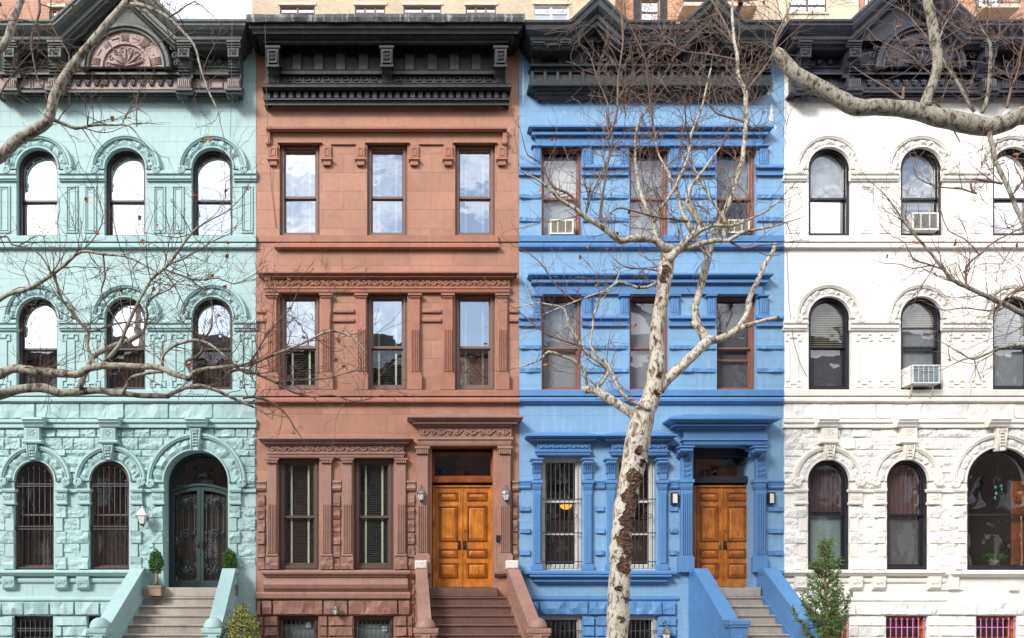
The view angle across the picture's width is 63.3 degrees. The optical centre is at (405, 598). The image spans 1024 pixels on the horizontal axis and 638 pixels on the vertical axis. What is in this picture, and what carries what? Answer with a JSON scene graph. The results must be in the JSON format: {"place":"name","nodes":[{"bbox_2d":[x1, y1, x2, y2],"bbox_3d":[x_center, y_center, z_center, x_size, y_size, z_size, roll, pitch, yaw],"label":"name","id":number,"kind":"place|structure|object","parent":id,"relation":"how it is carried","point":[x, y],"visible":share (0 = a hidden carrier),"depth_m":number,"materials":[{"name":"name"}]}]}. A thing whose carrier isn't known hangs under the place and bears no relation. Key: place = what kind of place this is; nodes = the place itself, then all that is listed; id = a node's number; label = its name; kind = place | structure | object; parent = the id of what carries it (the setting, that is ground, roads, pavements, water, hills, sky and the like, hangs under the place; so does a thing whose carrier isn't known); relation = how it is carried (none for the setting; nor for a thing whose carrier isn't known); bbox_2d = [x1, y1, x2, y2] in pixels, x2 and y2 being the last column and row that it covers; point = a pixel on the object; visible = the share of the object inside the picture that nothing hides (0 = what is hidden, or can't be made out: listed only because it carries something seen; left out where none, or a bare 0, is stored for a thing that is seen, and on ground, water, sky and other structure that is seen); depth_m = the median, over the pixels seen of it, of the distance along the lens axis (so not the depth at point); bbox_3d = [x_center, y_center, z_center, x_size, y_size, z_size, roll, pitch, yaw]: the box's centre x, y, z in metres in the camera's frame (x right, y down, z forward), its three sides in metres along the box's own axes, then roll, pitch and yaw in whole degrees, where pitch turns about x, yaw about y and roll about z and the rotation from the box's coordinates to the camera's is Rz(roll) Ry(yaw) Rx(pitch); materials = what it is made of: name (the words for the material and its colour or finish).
{"place":"outdoors","nodes":[
{"label":"outdoors","id":0,"kind":"place"},
{"bbox_2d":[160,0,251,18],"label":"sky","id":1,"kind":"structure","parent":0,"point":[239,9],"materials":[{"name":"white"}]},
{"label":"pavement","id":2,"kind":"structure","parent":0,"visible":0},
{"bbox_2d":[0,0,256,637],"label":"row house","id":3,"kind":"structure","parent":2,"relation":"on","point":[79,543],"depth_m":18.99,"materials":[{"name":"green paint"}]},
{"bbox_2d":[14,616,52,637],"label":"window","id":4,"kind":"structure","parent":3,"relation":"in","point":[25,626],"depth_m":19.70,"materials":[{"name":"paint"}]},
{"bbox_2d":[15,462,53,569],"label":"window","id":5,"kind":"structure","parent":3,"relation":"in","point":[34,526],"depth_m":19.32,"materials":[{"name":"brown paint"}]},
{"bbox_2d":[19,151,56,235],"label":"window","id":6,"kind":"structure","parent":3,"relation":"in","point":[40,190],"depth_m":19.22,"materials":[{"name":"glass"}]},
{"bbox_2d":[19,300,56,387],"bbox_3d":[-8.535,-5.912,19.265,0.941,2.134,0.260,0,0,0],"label":"window","id":7,"kind":"structure","parent":3,"relation":"in","point":[48,336],"depth_m":19.22,"materials":[{"name":"glass"}]},
{"bbox_2d":[89,616,100,625],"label":"window","id":8,"kind":"structure","parent":3,"relation":"in","point":[91,618],"depth_m":19.11,"materials":[{"name":"glass"}]},
{"bbox_2d":[90,462,128,569],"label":"window","id":9,"kind":"structure","parent":3,"relation":"in","point":[109,483],"depth_m":19.31,"materials":[{"name":"brown paint"}]},
{"bbox_2d":[107,151,144,235],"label":"window","id":10,"kind":"structure","parent":3,"relation":"in","point":[131,163],"depth_m":19.22,"materials":[{"name":"glass"}]},
{"bbox_2d":[107,300,144,389],"bbox_3d":[-6.500,-5.912,19.264,0.941,2.134,0.259,0,0,0],"label":"window","id":11,"kind":"structure","parent":3,"relation":"in","point":[117,382],"depth_m":19.22,"materials":[{"name":"glass"}]},
{"bbox_2d":[136,503,148,526],"bbox_3d":[-6.007,-1.916,18.802,0.230,0.553,0.395,0,0,0],"label":"wall lantern","id":12,"kind":"object","parent":3,"relation":"attached to","point":[142,515],"depth_m":18.65,"materials":[{"name":"white glass"}]},
{"bbox_2d":[147,548,165,595],"bbox_3d":[-5.655,-0.605,18.582,0.384,1.090,0.364,0,0,0],"label":"potted topiary","id":13,"kind":"object","parent":3,"relation":"on","point":[155,589],"visible":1,"depth_m":18.49,"materials":[{"name":"plant"}]},
{"bbox_2d":[169,453,227,587],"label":"door","id":14,"kind":"structure","parent":3,"relation":"in","point":[198,483],"depth_m":19.55,"materials":[{"name":"black metal"}]},
{"bbox_2d":[193,151,231,235],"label":"window","id":15,"kind":"structure","parent":3,"relation":"in","point":[209,163],"depth_m":19.23,"materials":[{"name":"glass"}]},
{"bbox_2d":[193,299,231,389],"bbox_3d":[-4.482,-5.912,19.265,0.941,2.134,0.261,0,0,0],"label":"window","id":16,"kind":"structure","parent":3,"relation":"in","point":[216,304],"depth_m":19.23,"materials":[{"name":"glass"}]},
{"bbox_2d":[221,547,238,595],"bbox_3d":[-4.044,-0.625,18.820,0.375,1.111,0.379,0,0,0],"label":"potted topiary","id":17,"kind":"object","parent":3,"relation":"on","point":[229,559],"visible":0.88,"depth_m":18.74,"materials":[{"name":"plant"}]},
{"bbox_2d":[230,52,231,155],"bbox_3d":[-3.936,-11.169,18.520,0.032,3.172,0.877,0,0,-15],"label":"cable","id":18,"kind":"object","parent":3,"relation":"attached to","point":[231,82],"visible":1,"depth_m":18.63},
{"bbox_2d":[0,0,415,471],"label":"plane tree","id":19,"kind":"object","parent":2,"relation":"on","point":[11,145],"visible":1,"depth_m":12.67,"materials":[{"name":"grey plant"}]},
{"bbox_2d":[225,602,260,637],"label":"shrub","id":20,"kind":"object","parent":2,"relation":"on","point":[244,623],"visible":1,"depth_m":16.68,"materials":[{"name":"green plant"}]},
{"bbox_2d":[246,13,551,637],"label":"row house","id":21,"kind":"structure","parent":2,"relation":"on","point":[392,165],"depth_m":19.00,"materials":[{"name":"brown stone"}]},
{"bbox_2d":[265,35,275,223],"bbox_3d":[-3.124,-10.729,18.550,0.156,4.284,0.898,0,0,7],"label":"cable","id":22,"kind":"object","parent":21,"relation":"attached to","point":[267,125],"visible":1,"depth_m":18.75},
{"bbox_2d":[279,616,317,637],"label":"window","id":23,"kind":"structure","parent":21,"relation":"in","point":[289,626],"depth_m":19.24,"materials":[{"name":"grey glass"}]},
{"bbox_2d":[279,459,318,569],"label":"window","id":24,"kind":"structure","parent":21,"relation":"in","point":[298,478],"depth_m":19.27,"materials":[{"name":"brown paint"}]},
{"bbox_2d":[280,145,319,234],"bbox_3d":[-2.456,-9.482,19.177,0.924,2.134,0.165,0,0,0],"label":"window","id":25,"kind":"structure","parent":21,"relation":"in","point":[299,164],"depth_m":19.18,"materials":[{"name":"glass"}]},
{"bbox_2d":[281,295,319,389],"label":"window","id":26,"kind":"structure","parent":21,"relation":"in","point":[310,303],"depth_m":19.20,"materials":[{"name":"grey glass"}]},
{"bbox_2d":[331,601,338,615],"bbox_3d":[-1.609,0.224,18.829,0.190,0.346,0.342,0,0,0],"label":"wall lantern","id":27,"kind":"object","parent":21,"relation":"attached to","point":[335,609],"depth_m":18.70,"materials":[{"name":"white glass"}]},
{"bbox_2d":[354,459,393,569],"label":"window","id":28,"kind":"structure","parent":21,"relation":"in","point":[373,478],"depth_m":19.27,"materials":[{"name":"brown paint"}]},
{"bbox_2d":[354,616,393,637],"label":"window","id":29,"kind":"structure","parent":21,"relation":"in","point":[364,626],"depth_m":19.24,"materials":[{"name":"grey glass"}]},
{"bbox_2d":[367,145,406,234],"bbox_3d":[-0.430,-9.482,19.177,0.924,2.134,0.165,0,0,0],"label":"window","id":30,"kind":"structure","parent":21,"relation":"in","point":[386,164],"depth_m":19.18,"materials":[{"name":"glass"}]},
{"bbox_2d":[368,295,406,389],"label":"window","id":31,"kind":"structure","parent":21,"relation":"in","point":[394,338],"depth_m":19.20,"materials":[{"name":"clear glass"}]},
{"bbox_2d":[417,486,425,502],"bbox_3d":[0.349,-2.405,18.824,0.212,0.415,0.352,0,0,0],"label":"wall lantern","id":32,"kind":"object","parent":21,"relation":"attached to","point":[421,493],"depth_m":18.70,"materials":[{"name":"white glass"}]},
{"bbox_2d":[432,485,491,587],"bbox_3d":[1.340,-1.469,19.327,1.423,2.403,0.146,0,0,0],"label":"door","id":33,"kind":"structure","parent":21,"relation":"in","point":[461,514],"depth_m":19.32,"materials":[{"name":"brown wood"}]},
{"bbox_2d":[455,145,494,234],"bbox_3d":[1.605,-9.482,19.177,0.924,2.134,0.165,0,0,0],"label":"window","id":34,"kind":"structure","parent":21,"relation":"in","point":[474,164],"depth_m":19.18,"materials":[{"name":"glass"}]},
{"bbox_2d":[455,295,494,389],"bbox_3d":[1.605,-5.965,19.198,0.924,2.240,0.165,0,0,0],"label":"window","id":35,"kind":"structure","parent":21,"relation":"in","point":[474,332],"depth_m":19.20,"materials":[{"name":"clear glass"}]},
{"bbox_2d":[502,485,510,501],"bbox_3d":[2.293,-2.405,18.824,0.212,0.415,0.352,0,0,0],"label":"wall lantern","id":36,"kind":"object","parent":21,"relation":"attached to","point":[506,493],"depth_m":18.69,"materials":[{"name":"white glass"}]},
{"bbox_2d":[483,0,854,637],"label":"plane tree","id":37,"kind":"object","parent":2,"relation":"on","point":[641,415],"visible":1,"depth_m":13.68,"materials":[{"name":"grey plant"}]},
{"bbox_2d":[519,0,830,637],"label":"row house","id":38,"kind":"structure","parent":2,"relation":"on","point":[707,553],"depth_m":19.00,"materials":[{"name":"blue paint"}]},
{"bbox_2d":[546,219,573,234],"bbox_3d":[3.601,-8.592,19.204,0.543,0.342,0.492,0,0,0],"label":"air conditioner","id":39,"kind":"object","parent":38,"relation":"attached to","point":[566,227],"visible":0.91,"depth_m":18.97,"materials":[{"name":"beige plastic"}]},
{"bbox_2d":[542,148,579,234],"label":"window","id":40,"kind":"structure","parent":38,"relation":"in","point":[572,165],"depth_m":19.35,"materials":[{"name":"grey glass"}]},
{"bbox_2d":[542,297,579,389],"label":"window","id":41,"kind":"structure","parent":38,"relation":"in","point":[562,380],"depth_m":19.35,"materials":[{"name":"clear glass"}]},
{"bbox_2d":[542,457,581,569],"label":"window","id":42,"kind":"structure","parent":38,"relation":"in","point":[561,528],"depth_m":19.37,"materials":[{"name":"white paint"}]},
{"bbox_2d":[542,616,581,637],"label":"window","id":43,"kind":"structure","parent":38,"relation":"in","point":[561,626],"depth_m":20.78,"materials":[{"name":"white paint"}]},
{"bbox_2d":[559,494,571,509],"bbox_3d":[3.809,-2.565,19.550,0.310,0.875,0.310,0,0,0],"label":"ceiling lamp","id":44,"kind":"object","parent":38,"relation":"hanging from","point":[568,506],"visible":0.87,"depth_m":19.47,"materials":[{"name":"glass"}]},
{"bbox_2d":[616,457,655,569],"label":"window","id":45,"kind":"structure","parent":38,"relation":"in","point":[642,551],"depth_m":19.26,"materials":[{"name":"white paint"}]},
{"bbox_2d":[628,616,656,637],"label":"window","id":46,"kind":"structure","parent":38,"relation":"in","point":[639,626],"depth_m":20.38,"materials":[{"name":"white paint"}]},
{"bbox_2d":[630,148,666,234],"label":"window","id":47,"kind":"structure","parent":38,"relation":"in","point":[663,154],"depth_m":19.35,"materials":[{"name":"grey glass"}]},
{"bbox_2d":[630,297,666,389],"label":"window","id":48,"kind":"structure","parent":38,"relation":"in","point":[641,308],"depth_m":19.35,"materials":[{"name":"glass"}]},
{"bbox_2d":[662,620,671,637],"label":"wall lantern","id":49,"kind":"object","parent":38,"relation":"attached to","point":[666,632],"depth_m":18.65,"materials":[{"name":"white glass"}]},
{"bbox_2d":[670,492,678,504],"bbox_3d":[6.197,-2.317,18.945,0.160,0.270,0.110,0,0,0],"label":"wall light","id":50,"kind":"object","parent":38,"relation":"attached to","point":[674,498],"visible":1,"depth_m":18.90,"materials":[{"name":"white glass"}]},
{"bbox_2d":[693,485,746,586],"bbox_3d":[7.494,-1.475,19.407,1.402,2.413,0.146,0,0,0],"label":"door","id":51,"kind":"structure","parent":38,"relation":"in","point":[719,511],"depth_m":19.41,"materials":[{"name":"brown wood"}]},
{"bbox_2d":[719,219,749,234],"bbox_3d":[7.676,-8.605,19.204,0.526,0.316,0.492,0,0,0],"label":"air conditioner","id":52,"kind":"object","parent":38,"relation":"attached to","point":[746,227],"visible":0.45,"depth_m":18.97,"materials":[{"name":"beige plastic"}]},
{"bbox_2d":[717,148,753,234],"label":"window","id":53,"kind":"structure","parent":38,"relation":"in","point":[747,173],"depth_m":19.35,"materials":[{"name":"grey glass"}]},
{"bbox_2d":[717,297,753,389],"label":"window","id":54,"kind":"structure","parent":38,"relation":"in","point":[735,356],"depth_m":19.35,"materials":[{"name":"glass"}]},
{"bbox_2d":[767,492,775,504],"bbox_3d":[8.427,-2.317,18.945,0.152,0.270,0.110,0,0,0],"label":"wall light","id":55,"kind":"object","parent":38,"relation":"attached to","point":[771,498],"visible":1,"depth_m":18.90,"materials":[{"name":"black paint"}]},
{"bbox_2d":[788,535,853,637],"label":"juniper","id":56,"kind":"object","parent":2,"relation":"on","point":[835,626],"visible":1,"depth_m":16.33,"materials":[{"name":"green plant"}]},
{"bbox_2d":[716,0,1023,394],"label":"plane tree","id":57,"kind":"object","parent":2,"relation":"on","point":[924,111],"visible":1,"depth_m":13.46,"materials":[{"name":"grey plant"}]},
{"bbox_2d":[772,0,1023,637],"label":"row house","id":58,"kind":"structure","parent":2,"relation":"on","point":[889,489],"depth_m":19.00,"materials":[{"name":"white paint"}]},
{"bbox_2d":[786,249,806,375],"bbox_3d":[8.964,-8.311,18.944,0.604,6.362,0.135,0,0,-17],"label":"cable","id":59,"kind":"object","parent":58,"relation":"attached to","point":[790,316],"visible":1,"depth_m":18.96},
{"bbox_2d":[808,460,847,569],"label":"window","id":60,"kind":"structure","parent":58,"relation":"in","point":[827,480],"depth_m":19.26,"materials":[{"name":"glass"}]},
{"bbox_2d":[809,149,848,235],"bbox_3d":[9.807,-9.430,19.163,0.977,2.047,0.195,0,0,0],"label":"window","id":61,"kind":"structure","parent":58,"relation":"in","point":[829,172],"depth_m":19.20,"materials":[{"name":"glass"}]},
{"bbox_2d":[809,298,848,389],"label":"window","id":62,"kind":"structure","parent":58,"relation":"in","point":[828,317],"depth_m":19.26,"materials":[{"name":"glass"}]},
{"bbox_2d":[820,616,848,637],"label":"window","id":63,"kind":"structure","parent":58,"relation":"in","point":[845,635],"depth_m":19.14,"materials":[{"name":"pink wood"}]},
{"bbox_2d":[886,616,925,637],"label":"window","id":64,"kind":"structure","parent":58,"relation":"in","point":[896,626],"depth_m":19.33,"materials":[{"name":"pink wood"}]},
{"bbox_2d":[887,461,926,569],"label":"window","id":65,"kind":"structure","parent":58,"relation":"in","point":[906,480],"depth_m":19.26,"materials":[{"name":"glass"}]},
{"bbox_2d":[901,365,939,404],"bbox_3d":[11.811,-4.891,19.045,0.638,0.849,0.810,0,0,0],"label":"air conditioner","id":66,"kind":"object","parent":58,"relation":"on","point":[909,379],"visible":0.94,"depth_m":18.66,"materials":[{"name":"white plastic"}]},
{"bbox_2d":[902,212,938,233],"bbox_3d":[11.933,-8.673,19.154,0.610,0.401,0.592,0,0,0],"label":"air conditioner","id":67,"kind":"object","parent":58,"relation":"attached to","point":[930,218],"visible":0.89,"depth_m":18.87,"materials":[{"name":"white plastic"}]},
{"bbox_2d":[901,149,940,235],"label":"window","id":68,"kind":"structure","parent":58,"relation":"in","point":[927,164],"depth_m":19.26,"materials":[{"name":"grey glass"}]},
{"bbox_2d":[901,298,940,389],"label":"window","id":69,"kind":"structure","parent":58,"relation":"in","point":[924,317],"depth_m":19.26,"materials":[{"name":"glass"}]},
{"bbox_2d":[982,553,1008,563],"bbox_3d":[13.894,-0.959,19.345,0.620,0.287,0.206,0,0,0],"label":"houseplant","id":70,"kind":"object","parent":58,"relation":"on","point":[994,558],"visible":1,"depth_m":19.32,"materials":[{"name":"green plant"}]},
{"bbox_2d":[967,449,1023,569],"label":"window","id":71,"kind":"structure","parent":58,"relation":"in","point":[996,525],"depth_m":20.51,"materials":[{"name":"black glass"}]},
{"bbox_2d":[976,616,1015,637],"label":"window","id":72,"kind":"structure","parent":58,"relation":"in","point":[986,626],"depth_m":19.20,"materials":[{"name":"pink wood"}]},
{"bbox_2d":[993,460,1002,498],"bbox_3d":[13.948,-2.810,19.350,0.218,0.940,0.066,0,0,0],"label":"wind chime","id":73,"kind":"object","parent":58,"relation":"hanging from","point":[995,487],"visible":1,"depth_m":19.34,"materials":[{"name":"glass"}]},
{"bbox_2d":[993,149,1023,235],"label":"window","id":74,"kind":"structure","parent":58,"relation":"in","point":[1001,200],"depth_m":19.16,"materials":[{"name":"glass"}]},
{"bbox_2d":[993,298,1023,389],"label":"window","id":75,"kind":"structure","parent":58,"relation":"in","point":[1008,372],"depth_m":19.26,"materials":[{"name":"glass"}]},
{"label":"ground","id":76,"kind":"structure","parent":0,"visible":0},
{"bbox_2d":[0,0,159,18],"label":"apartment building","id":77,"kind":"structure","parent":76,"relation":"on","point":[7,5],"depth_m":43.00,"materials":[{"name":"brown brick"}]},
{"bbox_2d":[47,3,65,16],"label":"window","id":78,"kind":"structure","parent":77,"relation":"in","point":[55,11],"depth_m":42.99,"materials":[{"name":"white paint"}]},
{"bbox_2d":[252,0,614,19],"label":"apartment building","id":79,"kind":"structure","parent":76,"relation":"on","point":[542,9],"depth_m":55.00,"materials":[{"name":"beige brick"}]},
{"bbox_2d":[278,2,315,13],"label":"window","id":80,"kind":"structure","parent":79,"relation":"in","point":[283,10],"depth_m":55.10,"materials":[{"name":"white glass"}]},
{"bbox_2d":[353,2,386,13],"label":"window","id":81,"kind":"structure","parent":79,"relation":"in","point":[358,10],"depth_m":55.09,"materials":[{"name":"white glass"}]},
{"bbox_2d":[402,2,442,13],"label":"window","id":82,"kind":"structure","parent":79,"relation":"in","point":[407,10],"depth_m":55.10,"materials":[{"name":"white glass"}]},
{"bbox_2d":[464,2,497,13],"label":"window","id":83,"kind":"structure","parent":79,"relation":"in","point":[469,10],"depth_m":55.09,"materials":[{"name":"white glass"}]},
{"bbox_2d":[533,1,570,19],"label":"window","id":84,"kind":"structure","parent":79,"relation":"in","point":[540,12],"depth_m":55.10,"materials":[{"name":"white glass"}]},
{"bbox_2d":[615,0,756,19],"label":"apartment building","id":85,"kind":"structure","parent":76,"relation":"on","point":[662,4],"depth_m":56.45,"materials":[{"name":"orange brick"}]},
{"bbox_2d":[633,0,666,19],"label":"window","id":86,"kind":"structure","parent":85,"relation":"in","point":[663,3],"depth_m":56.59,"materials":[{"name":"white glass"}]},
{"bbox_2d":[749,0,858,24],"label":"apartment building","id":87,"kind":"structure","parent":76,"relation":"on","point":[850,10],"depth_m":52.00,"materials":[{"name":"beige brick"}]},
{"bbox_2d":[788,0,828,13],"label":"window","id":88,"kind":"structure","parent":87,"relation":"in","point":[822,3],"depth_m":52.17,"materials":[{"name":"white glass"}]},
{"bbox_2d":[859,0,1023,18],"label":"apartment building","id":89,"kind":"structure","parent":76,"relation":"on","point":[1014,5],"depth_m":57.59,"materials":[{"name":"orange brick"}]},
{"bbox_2d":[978,0,998,8],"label":"window","id":90,"kind":"structure","parent":89,"relation":"in","point":[979,0],"depth_m":58.17,"materials":[{"name":"white glass"}]}
]}

